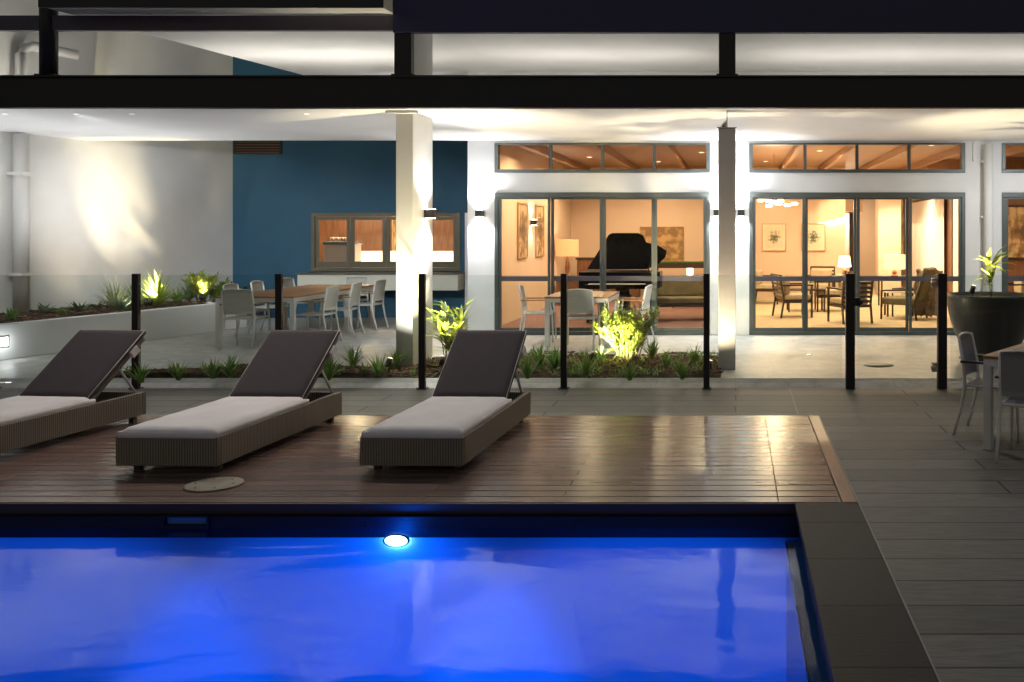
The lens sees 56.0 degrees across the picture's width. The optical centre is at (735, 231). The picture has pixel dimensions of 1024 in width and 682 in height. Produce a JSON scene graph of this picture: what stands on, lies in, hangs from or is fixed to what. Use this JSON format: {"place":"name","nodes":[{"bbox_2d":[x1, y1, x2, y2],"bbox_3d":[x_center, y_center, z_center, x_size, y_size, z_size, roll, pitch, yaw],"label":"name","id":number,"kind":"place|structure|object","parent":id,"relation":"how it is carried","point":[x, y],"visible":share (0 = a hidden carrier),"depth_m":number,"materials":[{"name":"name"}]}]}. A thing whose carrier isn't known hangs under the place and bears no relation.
{"place":"outdoors","nodes":[
{"label":"outdoors","id":0,"kind":"place"},
{"bbox_2d":[322,237,362,260],"bbox_3d":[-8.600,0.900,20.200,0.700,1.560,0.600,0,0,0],"label":"coffee machine","id":1,"kind":"object","parent":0,"point":[336,250],"visible":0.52,"depth_m":19.95,"materials":[{"name":"silver metal"}]},
{"bbox_2d":[361,251,452,260],"bbox_3d":[-7.100,1.070,21.610,5.040,1.220,0.580,0,0,0],"label":"back bar","id":2,"kind":"object","parent":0,"point":[377,255],"visible":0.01,"depth_m":21.88,"materials":[{"name":"white wood"}]},
{"bbox_2d":[0,378,972,387],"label":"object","id":3,"kind":"object","parent":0,"point":[524,383],"visible":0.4,"depth_m":10.47,"materials":[{"name":"tile"}]},
{"bbox_2d":[0,388,1023,681],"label":"pool paving","id":4,"kind":"structure","parent":0,"point":[942,506],"depth_m":6.68,"materials":[{"name":"grey wood"}]},
{"bbox_2d":[0,0,232,312],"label":"garden wall","id":5,"kind":"structure","parent":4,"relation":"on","point":[112,211],"depth_m":15.49,"materials":[{"name":"paint"}]},
{"bbox_2d":[6,41,78,312],"bbox_3d":[-10.487,-0.831,13.966,0.887,4.082,0.317,0,0,-38],"label":"downpipe","id":6,"kind":"object","parent":5,"relation":"attached to","point":[20,174],"visible":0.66,"depth_m":13.73,"materials":[{"name":"metal"}]},
{"bbox_2d":[124,361,152,382],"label":"strappy plant","id":7,"kind":"object","parent":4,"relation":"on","point":[140,376],"visible":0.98,"depth_m":10.10,"materials":[{"name":"green plant"}]},
{"bbox_2d":[162,358,190,380],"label":"strappy plant","id":8,"kind":"object","parent":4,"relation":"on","point":[176,372],"visible":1,"depth_m":10.28,"materials":[{"name":"green plant"}]},
{"bbox_2d":[321,355,347,380],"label":"strappy plant","id":9,"kind":"object","parent":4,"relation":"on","point":[328,369],"visible":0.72,"depth_m":10.27,"materials":[{"name":"green plant"}]},
{"bbox_2d":[0,274,711,388],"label":"glass fence","id":10,"kind":"object","parent":4,"relation":"on","point":[136,301],"visible":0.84,"depth_m":10.31,"materials":[{"name":"black metal"}]},
{"bbox_2d":[140,388,940,681],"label":"grout joint","id":11,"kind":"object","parent":4,"relation":"on","point":[915,628],"visible":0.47,"depth_m":6.49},
{"bbox_2d":[795,503,937,681],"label":"pool coping","id":12,"kind":"object","parent":4,"relation":"on","point":[868,632],"visible":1,"depth_m":4.36,"materials":[{"name":"stone"}]},
{"bbox_2d":[845,273,946,388],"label":"pool gate","id":13,"kind":"structure","parent":4,"relation":"on","point":[939,366],"depth_m":10.29,"materials":[{"name":"black metal"}]},
{"bbox_2d":[952,332,1019,441],"bbox_3d":[2.240,1.326,8.047,0.572,0.873,0.512,0,0,29],"label":"patio chair","id":14,"kind":"object","parent":4,"relation":"on","point":[969,361],"visible":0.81,"depth_m":8.10,"materials":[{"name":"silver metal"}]},
{"bbox_2d":[982,343,1023,449],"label":"patio table","id":15,"kind":"object","parent":4,"relation":"on","point":[990,361],"visible":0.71,"depth_m":7.43,"materials":[{"name":"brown wood"}]},
{"bbox_2d":[994,350,1023,462],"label":"patio chair","id":16,"kind":"object","parent":4,"relation":"on","point":[1009,376],"visible":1,"depth_m":7.02,"materials":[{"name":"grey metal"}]},
{"bbox_2d":[0,318,1023,378],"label":"terrace","id":17,"kind":"structure","parent":0,"point":[786,357],"depth_m":13.04,"materials":[{"name":"concrete"}]},
{"bbox_2d":[0,300,246,359],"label":"raised planter","id":18,"kind":"object","parent":17,"relation":"on","point":[43,335],"visible":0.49,"depth_m":13.57,"materials":[{"name":"white concrete"}]},
{"bbox_2d":[0,300,214,322],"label":"bark mulch","id":19,"kind":"object","parent":18,"relation":"on","point":[25,315],"visible":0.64,"depth_m":13.79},
{"bbox_2d":[85,274,147,307],"bbox_3d":[-9.807,0.929,14.683,1.044,0.603,1.032,0,0,0],"label":"grass clump","id":20,"kind":"object","parent":18,"relation":"on","point":[109,294],"visible":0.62,"depth_m":14.63,"materials":[{"name":"green plant"}]},
{"bbox_2d":[130,270,189,306],"bbox_3d":[-9.494,0.913,15.040,1.110,0.633,1.111,0,0,-41],"label":"lit spiky plant","id":21,"kind":"object","parent":18,"relation":"on","point":[156,294],"visible":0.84,"depth_m":14.98,"materials":[{"name":"green plant"}]},
{"bbox_2d":[181,269,231,300],"bbox_3d":[-9.304,0.945,16.206,0.824,0.578,1.051,0,0,-27],"label":"lit bush","id":22,"kind":"object","parent":18,"relation":"on","point":[203,285],"visible":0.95,"depth_m":16.06,"materials":[{"name":"green plant"}]},
{"bbox_2d":[218,289,270,349],"bbox_3d":[-7.118,1.246,13.365,0.512,0.873,0.572,0,0,-3],"label":"patio chair","id":23,"kind":"object","parent":17,"relation":"on","point":[237,301],"visible":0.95,"depth_m":13.14,"materials":[{"name":"white plastic"}]},
{"bbox_2d":[222,283,270,339],"bbox_3d":[-7.715,1.246,14.500,0.572,0.873,0.512,0,0,0],"label":"patio chair","id":24,"kind":"object","parent":17,"relation":"on","point":[230,286],"visible":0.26,"depth_m":14.53,"materials":[{"name":"white plastic"}]},
{"bbox_2d":[247,280,289,333],"bbox_3d":[-7.735,1.246,15.348,0.572,0.873,0.512,0,0,-3],"label":"patio chair","id":25,"kind":"object","parent":17,"relation":"on","point":[256,285],"visible":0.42,"depth_m":15.34,"materials":[{"name":"white plastic"}]},
{"bbox_2d":[215,288,349,346],"bbox_3d":[-6.990,1.310,14.360,1.155,0.740,1.950,0,0,0],"label":"patio table","id":26,"kind":"object","parent":17,"relation":"on","point":[292,296],"visible":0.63,"depth_m":13.69,"materials":[{"name":"brown wood"}]},
{"bbox_2d":[283,277,322,327],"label":"patio chair","id":27,"kind":"object","parent":17,"relation":"on","point":[288,282],"visible":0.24,"depth_m":16.36,"materials":[{"name":"white plastic"}]},
{"bbox_2d":[296,285,342,340],"bbox_3d":[-6.325,1.246,13.950,0.572,0.873,0.512,0,0,0],"label":"patio chair","id":28,"kind":"object","parent":17,"relation":"on","point":[330,299],"visible":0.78,"depth_m":13.88,"materials":[{"name":"white plastic"}]},
{"bbox_2d":[285,285,374,331],"bbox_3d":[-6.990,1.310,15.890,1.155,0.740,1.050,0,0,0],"label":"patio table","id":29,"kind":"object","parent":17,"relation":"on","point":[366,288],"visible":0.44,"depth_m":16.08,"materials":[{"name":"brown wood"}]},
{"bbox_2d":[318,282,364,337],"bbox_3d":[-6.325,1.246,14.822,0.572,0.873,0.512,0,0,-3],"label":"patio chair","id":30,"kind":"object","parent":17,"relation":"on","point":[354,295],"visible":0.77,"depth_m":14.73,"materials":[{"name":"white plastic"}]},
{"bbox_2d":[233,57,467,317],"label":"blue wing","id":31,"kind":"structure","parent":17,"relation":"on","point":[286,193],"depth_m":18.00,"materials":[{"name":"paint"}]},
{"bbox_2d":[295,272,464,289],"bbox_3d":[-6.830,0.955,17.770,3.120,0.330,0.440,0,0,0],"label":"servery counter","id":32,"kind":"object","parent":31,"relation":"attached to","point":[448,280],"visible":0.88,"depth_m":17.58,"materials":[{"name":"white laminate"}]},
{"bbox_2d":[311,213,460,270],"bbox_3d":[-6.825,0.200,18.025,2.910,1.140,0.110,0,0,0],"label":"servery window","id":33,"kind":"structure","parent":31,"relation":"in","point":[316,265],"depth_m":17.99,"materials":[{"name":"brown metal"}]},
{"bbox_2d":[332,276,369,325],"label":"patio chair","id":34,"kind":"object","parent":17,"relation":"on","point":[351,280],"visible":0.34,"depth_m":16.99,"materials":[{"name":"white plastic"}]},
{"bbox_2d":[354,279,388,330],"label":"patio chair","id":35,"kind":"object","parent":17,"relation":"on","point":[377,292],"visible":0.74,"depth_m":15.77,"materials":[{"name":"white plastic"}]},
{"bbox_2d":[385,34,432,366],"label":"blade column","id":36,"kind":"structure","parent":17,"relation":"on","point":[414,189],"depth_m":11.40,"materials":[{"name":"paint"}]},
{"bbox_2d":[114,355,721,377],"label":"bed soil","id":37,"kind":"structure","parent":17,"relation":"on","point":[671,374],"depth_m":10.73,"materials":[{"name":"brown soil"}]},
{"bbox_2d":[338,344,366,366],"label":"strappy plant","id":38,"kind":"object","parent":37,"relation":"on","point":[350,356],"visible":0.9,"depth_m":11.28,"materials":[{"name":"green plant"}]},
{"bbox_2d":[362,351,393,375],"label":"strappy plant","id":39,"kind":"object","parent":37,"relation":"on","point":[377,367],"visible":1,"depth_m":10.59,"materials":[{"name":"green plant"}]},
{"bbox_2d":[115,351,722,377],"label":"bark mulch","id":40,"kind":"object","parent":37,"relation":"on","point":[353,370],"visible":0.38,"depth_m":11.04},
{"bbox_2d":[215,353,247,377],"bbox_3d":[-5.759,1.518,10.456,0.368,0.285,0.384,0,0,37],"label":"strappy plant","id":41,"kind":"object","parent":40,"relation":"on","point":[228,370],"visible":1,"depth_m":10.46,"materials":[{"name":"green plant"}]},
{"bbox_2d":[517,345,541,378],"bbox_3d":[-2.377,1.466,10.378,0.423,0.387,0.452,0,0,0],"label":"strappy plant","id":42,"kind":"object","parent":40,"relation":"in","point":[527,370],"visible":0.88,"depth_m":10.37,"materials":[{"name":"green plant"}]},
{"bbox_2d":[569,346,600,377],"bbox_3d":[-1.695,1.486,10.477,0.426,0.349,0.553,0,0,0],"label":"strappy plant","id":43,"kind":"object","parent":40,"relation":"in","point":[584,366],"visible":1,"depth_m":10.45,"materials":[{"name":"green plant"}]},
{"bbox_2d":[123,346,717,375],"bbox_3d":[-3.853,1.591,11.594,7.617,0.138,2.137,0,0,0],"label":"ground cover","id":44,"kind":"object","parent":37,"relation":"on","point":[573,371],"visible":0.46,"depth_m":11.03,"materials":[{"name":"green plant"}]},
{"bbox_2d":[426,298,474,360],"bbox_3d":[-3.588,1.239,11.542,0.683,0.847,0.835,0,0,-20],"label":"bamboo palm","id":45,"kind":"object","parent":37,"relation":"on","point":[459,321],"visible":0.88,"depth_m":11.46,"materials":[{"name":"plant"}]},
{"bbox_2d":[527,344,550,367],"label":"strappy plant","id":46,"kind":"object","parent":37,"relation":"on","point":[536,356],"visible":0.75,"depth_m":11.24,"materials":[{"name":"green plant"}]},
{"bbox_2d":[539,346,569,368],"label":"strappy plant","id":47,"kind":"object","parent":37,"relation":"on","point":[553,360],"visible":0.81,"depth_m":11.04,"materials":[{"name":"green plant"}]},
{"bbox_2d":[590,300,661,360],"bbox_3d":[-1.397,1.252,11.727,0.956,0.822,0.805,0,0,0],"label":"bamboo bush","id":48,"kind":"object","parent":37,"relation":"on","point":[631,338],"visible":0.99,"depth_m":11.63,"materials":[{"name":"green plant"}]},
{"bbox_2d":[518,284,556,341],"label":"patio chair","id":49,"kind":"object","parent":17,"relation":"on","point":[523,297],"visible":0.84,"depth_m":14.19,"materials":[{"name":"white plastic"}]},
{"bbox_2d":[544,291,619,347],"bbox_3d":[-2.300,1.310,13.950,0.935,0.740,1.250,0,0,0],"label":"patio table","id":50,"kind":"object","parent":17,"relation":"on","point":[603,296],"visible":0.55,"depth_m":13.34,"materials":[{"name":"white wood"}]},
{"bbox_2d":[567,289,599,349],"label":"patio chair","id":51,"kind":"object","parent":17,"relation":"on","point":[580,301],"visible":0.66,"depth_m":13.16,"materials":[{"name":"white plastic"}]},
{"bbox_2d":[612,284,654,342],"bbox_3d":[-1.565,1.246,14.196,0.572,0.873,0.512,0,0,7],"label":"patio chair","id":52,"kind":"object","parent":17,"relation":"on","point":[646,297],"visible":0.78,"depth_m":14.05,"materials":[{"name":"white plastic"}]},
{"bbox_2d":[717,111,736,368],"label":"square column","id":53,"kind":"structure","parent":17,"relation":"on","point":[726,247],"depth_m":11.24,"materials":[{"name":"paint"}]},
{"bbox_2d":[468,71,1023,334],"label":"building","id":54,"kind":"structure","parent":17,"relation":"on","point":[608,188],"depth_m":15.02,"materials":[{"name":"beige paint"}]},
{"bbox_2d":[0,75,1023,139],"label":"terrace canopy","id":55,"kind":"object","parent":54,"relation":"attached to","point":[623,107],"visible":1,"depth_m":11.04,"materials":[{"name":"white metal"}]},
{"bbox_2d":[34,8,58,74],"bbox_3d":[-8.265,-2.506,11.090,0.250,1.269,0.186,0,0,0],"label":"roof post","id":56,"kind":"object","parent":55,"relation":"on","point":[48,50],"visible":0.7,"depth_m":11.01,"materials":[{"name":"black metal"}]},
{"bbox_2d":[391,33,414,74],"bbox_3d":[-3.987,-2.126,11.090,0.265,0.509,0.140,0,0,0],"label":"roof post","id":57,"kind":"object","parent":55,"relation":"on","point":[403,53],"visible":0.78,"depth_m":11.04,"materials":[{"name":"black metal"}]},
{"bbox_2d":[716,33,737,74],"bbox_3d":[-0.100,-2.126,11.090,0.260,0.509,0.140,0,0,0],"label":"roof post","id":58,"kind":"object","parent":55,"relation":"on","point":[727,53],"visible":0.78,"depth_m":11.04,"materials":[{"name":"black metal"}]},
{"bbox_2d":[0,0,1023,74],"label":"roof","id":59,"kind":"structure","parent":54,"relation":"on","point":[328,37],"depth_m":11.04,"materials":[{"name":"paint"}]},
{"bbox_2d":[517,202,527,258],"bbox_3d":[-4.180,-0.020,18.100,0.030,1.100,0.800,0,0,0],"label":"framed picture","id":60,"kind":"object","parent":54,"relation":"attached to","point":[522,230],"visible":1,"depth_m":18.08},
{"bbox_2d":[535,205,544,256],"bbox_3d":[-4.180,-0.020,19.700,0.030,1.100,0.800,0,0,0],"label":"framed picture","id":61,"kind":"object","parent":54,"relation":"attached to","point":[540,232],"visible":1,"depth_m":19.75},
{"bbox_2d":[556,281,577,305],"bbox_3d":[-3.870,1.360,21.200,0.500,0.640,0.500,0,0,0],"label":"lamp table","id":62,"kind":"object","parent":54,"relation":"on","point":[572,284],"visible":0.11,"depth_m":20.98,"materials":[{"name":"brown wood"}]},
{"bbox_2d":[556,239,578,275],"bbox_3d":[-3.870,0.610,21.200,0.520,0.860,0.520,0,0,0],"label":"table lamp","id":63,"kind":"object","parent":62,"relation":"on","point":[567,247],"visible":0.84,"depth_m":21.00,"materials":[{"name":"fabric"}]},
{"bbox_2d":[494,192,709,334],"bbox_3d":[-2.169,0.520,15.040,3.503,2.320,0.120,0,0,0],"label":"sliding door","id":64,"kind":"structure","parent":54,"relation":"in","point":[498,196],"depth_m":15.00,"materials":[{"name":"grey metal"}]},
{"bbox_2d":[494,143,709,172],"bbox_3d":[-2.169,-1.203,15.040,3.503,0.485,0.120,0,0,0],"label":"transom window","id":65,"kind":"structure","parent":54,"relation":"in","point":[497,169],"depth_m":14.98,"materials":[{"name":"grey metal"}]},
{"bbox_2d":[575,257,640,299],"bbox_3d":[-3.100,1.155,22.600,1.560,1.050,0.540,0,0,0],"label":"sideboard","id":66,"kind":"object","parent":54,"relation":"on","point":[583,263],"visible":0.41,"depth_m":22.35,"materials":[{"name":"brown wood"}]},
{"bbox_2d":[579,233,666,322],"bbox_3d":[-2.109,0.852,17.600,1.537,1.656,1.800,0,0,0],"label":"grand piano","id":67,"kind":"object","parent":54,"relation":"on","point":[628,254],"visible":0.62,"depth_m":17.89,"materials":[{"name":"black paint"}]},
{"bbox_2d":[640,227,683,260],"bbox_3d":[-1.880,0.310,23.475,1.120,0.880,0.030,0,0,0],"label":"framed picture","id":68,"kind":"object","parent":54,"relation":"attached to","point":[670,240],"visible":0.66,"depth_m":23.48,"materials":[{"name":"fabric"}]},
{"bbox_2d":[657,281,702,306],"bbox_3d":[-1.006,1.275,17.764,1.358,0.820,0.772,0,0,-6],"label":"wooden sofa","id":69,"kind":"object","parent":54,"relation":"on","point":[679,293],"visible":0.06,"depth_m":17.93,"materials":[{"name":"brown wood"}]},
{"bbox_2d":[657,261,702,269],"bbox_3d":[-1.250,1.206,22.500,1.460,0.952,0.420,0,0,0],"label":"console table","id":70,"kind":"object","parent":54,"relation":"on","point":[680,264],"visible":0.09,"depth_m":22.30,"materials":[{"name":"brown wood"}]},
{"bbox_2d":[756,270,782,303],"bbox_3d":[0.708,1.256,21.651,0.707,0.853,0.640,0,0,11],"label":"armchair","id":71,"kind":"object","parent":54,"relation":"on","point":[761,286],"visible":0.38,"depth_m":21.41,"materials":[{"name":"fabric"}]},
{"bbox_2d":[762,223,785,250],"bbox_3d":[0.980,0.140,23.475,0.620,0.700,0.030,0,0,0],"label":"framed picture","id":72,"kind":"object","parent":54,"relation":"attached to","point":[773,236],"visible":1,"depth_m":23.47},
{"bbox_2d":[770,273,813,317],"bbox_3d":[1.109,1.256,18.259,0.707,0.853,0.640,0,0,-14],"label":"armchair","id":73,"kind":"object","parent":54,"relation":"on","point":[784,295],"visible":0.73,"depth_m":18.03,"materials":[{"name":"brown wood"}]},
{"bbox_2d":[801,223,824,250],"bbox_3d":[1.980,0.140,23.475,0.620,0.700,0.030,0,0,0],"label":"framed picture","id":74,"kind":"object","parent":54,"relation":"attached to","point":[816,236],"visible":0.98,"depth_m":23.47,"materials":[{"name":"white paper"}]},
{"bbox_2d":[808,266,834,293],"bbox_3d":[2.007,1.256,21.922,0.640,0.853,0.707,0,0,17],"label":"armchair","id":75,"kind":"object","parent":54,"relation":"on","point":[821,272],"visible":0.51,"depth_m":22.02,"materials":[{"name":"fabric"}]},
{"bbox_2d":[814,270,849,311],"bbox_3d":[2.043,1.256,19.602,0.707,0.853,0.640,0,0,0],"label":"armchair","id":76,"kind":"object","parent":54,"relation":"on","point":[833,293],"visible":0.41,"depth_m":19.34,"materials":[{"name":"brown wood"}]},
{"bbox_2d":[826,281,873,324],"bbox_3d":[2.124,1.256,17.078,0.640,0.853,0.707,0,0,-20],"label":"armchair","id":77,"kind":"object","parent":54,"relation":"on","point":[838,302],"visible":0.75,"depth_m":16.91,"materials":[{"name":"brown wood"}]},
{"bbox_2d":[849,212,852,270],"bbox_3d":[3.550,0.210,28.285,0.160,2.000,0.030,0,0,0],"label":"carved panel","id":78,"kind":"object","parent":54,"relation":"attached to","point":[851,237],"visible":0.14,"depth_m":28.29,"materials":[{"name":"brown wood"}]},
{"bbox_2d":[749,192,964,334],"bbox_3d":[1.979,0.520,15.040,3.514,2.320,0.120,0,0,0],"label":"sliding door","id":79,"kind":"structure","parent":54,"relation":"in","point":[908,278],"depth_m":15.00,"materials":[{"name":"grey metal"}]},
{"bbox_2d":[749,143,964,172],"bbox_3d":[1.979,-1.203,15.040,3.514,0.485,0.120,0,0,0],"label":"transom window","id":80,"kind":"structure","parent":54,"relation":"in","point":[962,145],"depth_m":14.98,"materials":[{"name":"grey metal"}]},
{"bbox_2d":[877,275,904,306],"bbox_3d":[3.589,1.340,20.818,0.700,0.680,0.500,0,0,0],"label":"side table","id":81,"kind":"object","parent":54,"relation":"on","point":[882,288],"visible":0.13,"depth_m":21.02,"materials":[{"name":"brown wood"}]},
{"bbox_2d":[884,254,904,275],"bbox_3d":[3.589,0.760,20.818,0.480,0.480,0.480,0,0,0],"label":"table lamp","id":82,"kind":"object","parent":81,"relation":"on","point":[893,261],"visible":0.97,"depth_m":20.61,"materials":[{"name":"white fabric"}]},
{"bbox_2d":[901,199,904,254],"bbox_3d":[4.420,-0.090,24.585,0.200,1.900,0.030,0,0,0],"label":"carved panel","id":83,"kind":"object","parent":54,"relation":"attached to","point":[903,227],"visible":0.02,"depth_m":24.58,"materials":[{"name":"brown wood"}]},
{"bbox_2d":[880,267,936,320],"bbox_3d":[3.354,1.182,17.799,0.942,1.003,0.698,0,0,29],"label":"easy chair","id":84,"kind":"object","parent":54,"relation":"on","point":[921,292],"visible":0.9,"depth_m":17.57,"materials":[{"name":"brown wood"}]},
{"bbox_2d":[913,269,942,316],"bbox_3d":[3.705,1.180,17.740,0.564,0.939,0.190,0,0,0],"label":"throw blanket","id":85,"kind":"object","parent":84,"relation":"on","point":[927,306],"visible":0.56,"depth_m":17.75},
{"bbox_2d":[912,199,943,286],"bbox_3d":[5.020,0.414,24.350,0.090,2.512,4.300,0,0,0],"label":"curtain","id":86,"kind":"object","parent":54,"relation":"hanging from","point":[927,233],"visible":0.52,"depth_m":24.02,"materials":[{"name":"white fabric"}]},
{"bbox_2d":[953,199,957,291],"bbox_3d":[5.020,0.414,20.800,0.090,2.512,0.800,0,0,0],"label":"curtain","id":87,"kind":"object","parent":54,"relation":"hanging from","point":[955,241],"visible":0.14,"depth_m":20.90,"materials":[{"name":"white fabric"}]},
{"bbox_2d":[981,143,994,291],"bbox_3d":[4.090,0.130,14.912,0.200,3.100,0.175,0,0,0],"label":"downpipe","id":88,"kind":"object","parent":54,"relation":"attached to","point":[988,161],"visible":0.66,"depth_m":14.83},
{"bbox_2d":[1002,192,1023,291],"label":"sliding door","id":89,"kind":"structure","parent":54,"relation":"in","point":[1005,195],"depth_m":14.98,"materials":[{"name":"grey metal"}]},
{"bbox_2d":[1002,143,1023,172],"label":"transom window","id":90,"kind":"structure","parent":54,"relation":"in","point":[1004,170],"depth_m":14.98,"materials":[{"name":"grey metal"}]},
{"bbox_2d":[1008,205,1023,259],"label":"framed picture","id":91,"kind":"object","parent":54,"relation":"attached to","point":[1016,230],"depth_m":20.18,"materials":[{"name":"brown wood"}]},
{"bbox_2d":[947,291,1023,360],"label":"bowl planter","id":92,"kind":"object","parent":17,"relation":"on","point":[994,322],"visible":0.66,"depth_m":11.77,"materials":[{"name":"concrete"}]},
{"bbox_2d":[974,245,1015,296],"bbox_3d":[3.384,0.521,12.018,0.601,0.720,0.449,0,0,-12],"label":"potted palm","id":93,"kind":"object","parent":92,"relation":"on","point":[990,274],"visible":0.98,"depth_m":12.00,"materials":[{"name":"plant"}]},
{"bbox_3d":[-6.603,1.840,7.423,14.794,0.080,2.826,0,0,0],"label":"deck underlay","id":94,"kind":"object","parent":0,"visible":0},
{"bbox_2d":[0,416,841,502],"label":"timber deck","id":95,"kind":"structure","parent":94,"relation":"on","point":[654,459],"depth_m":6.82,"materials":[{"name":"wood"}]},
{"bbox_2d":[0,330,145,452],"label":"sun lounger","id":96,"kind":"object","parent":95,"relation":"on","point":[62,393],"visible":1,"depth_m":8.13,"materials":[{"name":"wicker"}]},
{"bbox_2d":[183,477,243,492],"bbox_3d":[-3.620,1.752,6.400,0.370,0.014,0.370,0,0,0],"label":"deck hatch","id":97,"kind":"object","parent":95,"relation":"on","point":[213,484],"visible":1,"depth_m":6.37,"materials":[{"name":"beige plastic"}]},
{"bbox_2d":[116,330,341,469],"bbox_3d":[-4.101,1.344,7.712,0.760,0.831,2.027,0,0,2],"label":"sun lounger","id":98,"kind":"object","parent":95,"relation":"on","point":[272,398],"visible":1,"depth_m":7.53,"materials":[{"name":"wicker"}]},
{"bbox_2d":[0,503,794,513],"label":"deck fascia","id":99,"kind":"structure","parent":95,"relation":"attached to","point":[397,508],"depth_m":5.98,"materials":[{"name":"wood"}]},
{"bbox_2d":[360,330,530,469],"bbox_3d":[-2.328,1.344,7.713,0.760,0.831,2.027,0,0,2],"label":"sun lounger","id":100,"kind":"object","parent":95,"relation":"on","point":[473,406],"visible":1,"depth_m":7.53,"materials":[{"name":"wicker"}]},
{"bbox_2d":[808,415,856,502],"bbox_3d":[0.746,1.777,7.418,0.096,0.036,2.836,0,0,0],"label":"deck border","id":101,"kind":"object","parent":94,"relation":"on","point":[843,487],"visible":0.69,"depth_m":7.00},
{"label":"ground","id":102,"kind":"structure","parent":0,"visible":0},
{"bbox_2d":[317,216,456,260],"bbox_3d":[-7.400,0.230,20.400,6.000,3.100,4.400,0,0,0],"label":"kitchen room","id":103,"kind":"object","parent":102,"relation":"on","point":[368,233],"visible":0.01,"depth_m":22.50,"materials":[{"name":"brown wood"}]},
{"bbox_2d":[0,538,828,681],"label":"pool basin","id":104,"kind":"object","parent":102,"relation":"in","point":[379,610],"depth_m":5.95,"materials":[{"name":"blue paint"}]},
{"bbox_2d":[383,534,409,546],"bbox_3d":[-2.180,1.985,5.921,0.172,0.084,0.018,0,0,0],"label":"pool light","id":105,"kind":"object","parent":104,"relation":"attached to","point":[398,540],"visible":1,"depth_m":5.92,"materials":[{"name":"silver metal"}]},
{"bbox_2d":[0,515,831,681],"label":"waterline tiles","id":106,"kind":"object","parent":104,"relation":"attached to","point":[421,526],"visible":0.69,"depth_m":5.93,"materials":[{"name":"blue tile"}]},
{"bbox_2d":[162,515,209,528],"bbox_3d":[-3.535,1.868,5.939,0.300,0.084,0.042,0,0,0],"label":"skimmer opening","id":107,"kind":"object","parent":106,"relation":"attached to","point":[188,519],"visible":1,"depth_m":5.92,"materials":[{"name":"black plastic"}]},
{"bbox_2d":[785,541,809,681],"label":"handrail strip","id":108,"kind":"object","parent":104,"relation":"attached to","point":[800,630],"visible":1,"depth_m":4.75,"materials":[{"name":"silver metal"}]},
{"bbox_2d":[786,542,826,681],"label":"pool ledge","id":109,"kind":"object","parent":104,"relation":"on","point":[795,669],"visible":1,"depth_m":5.03,"materials":[{"name":"tile"}]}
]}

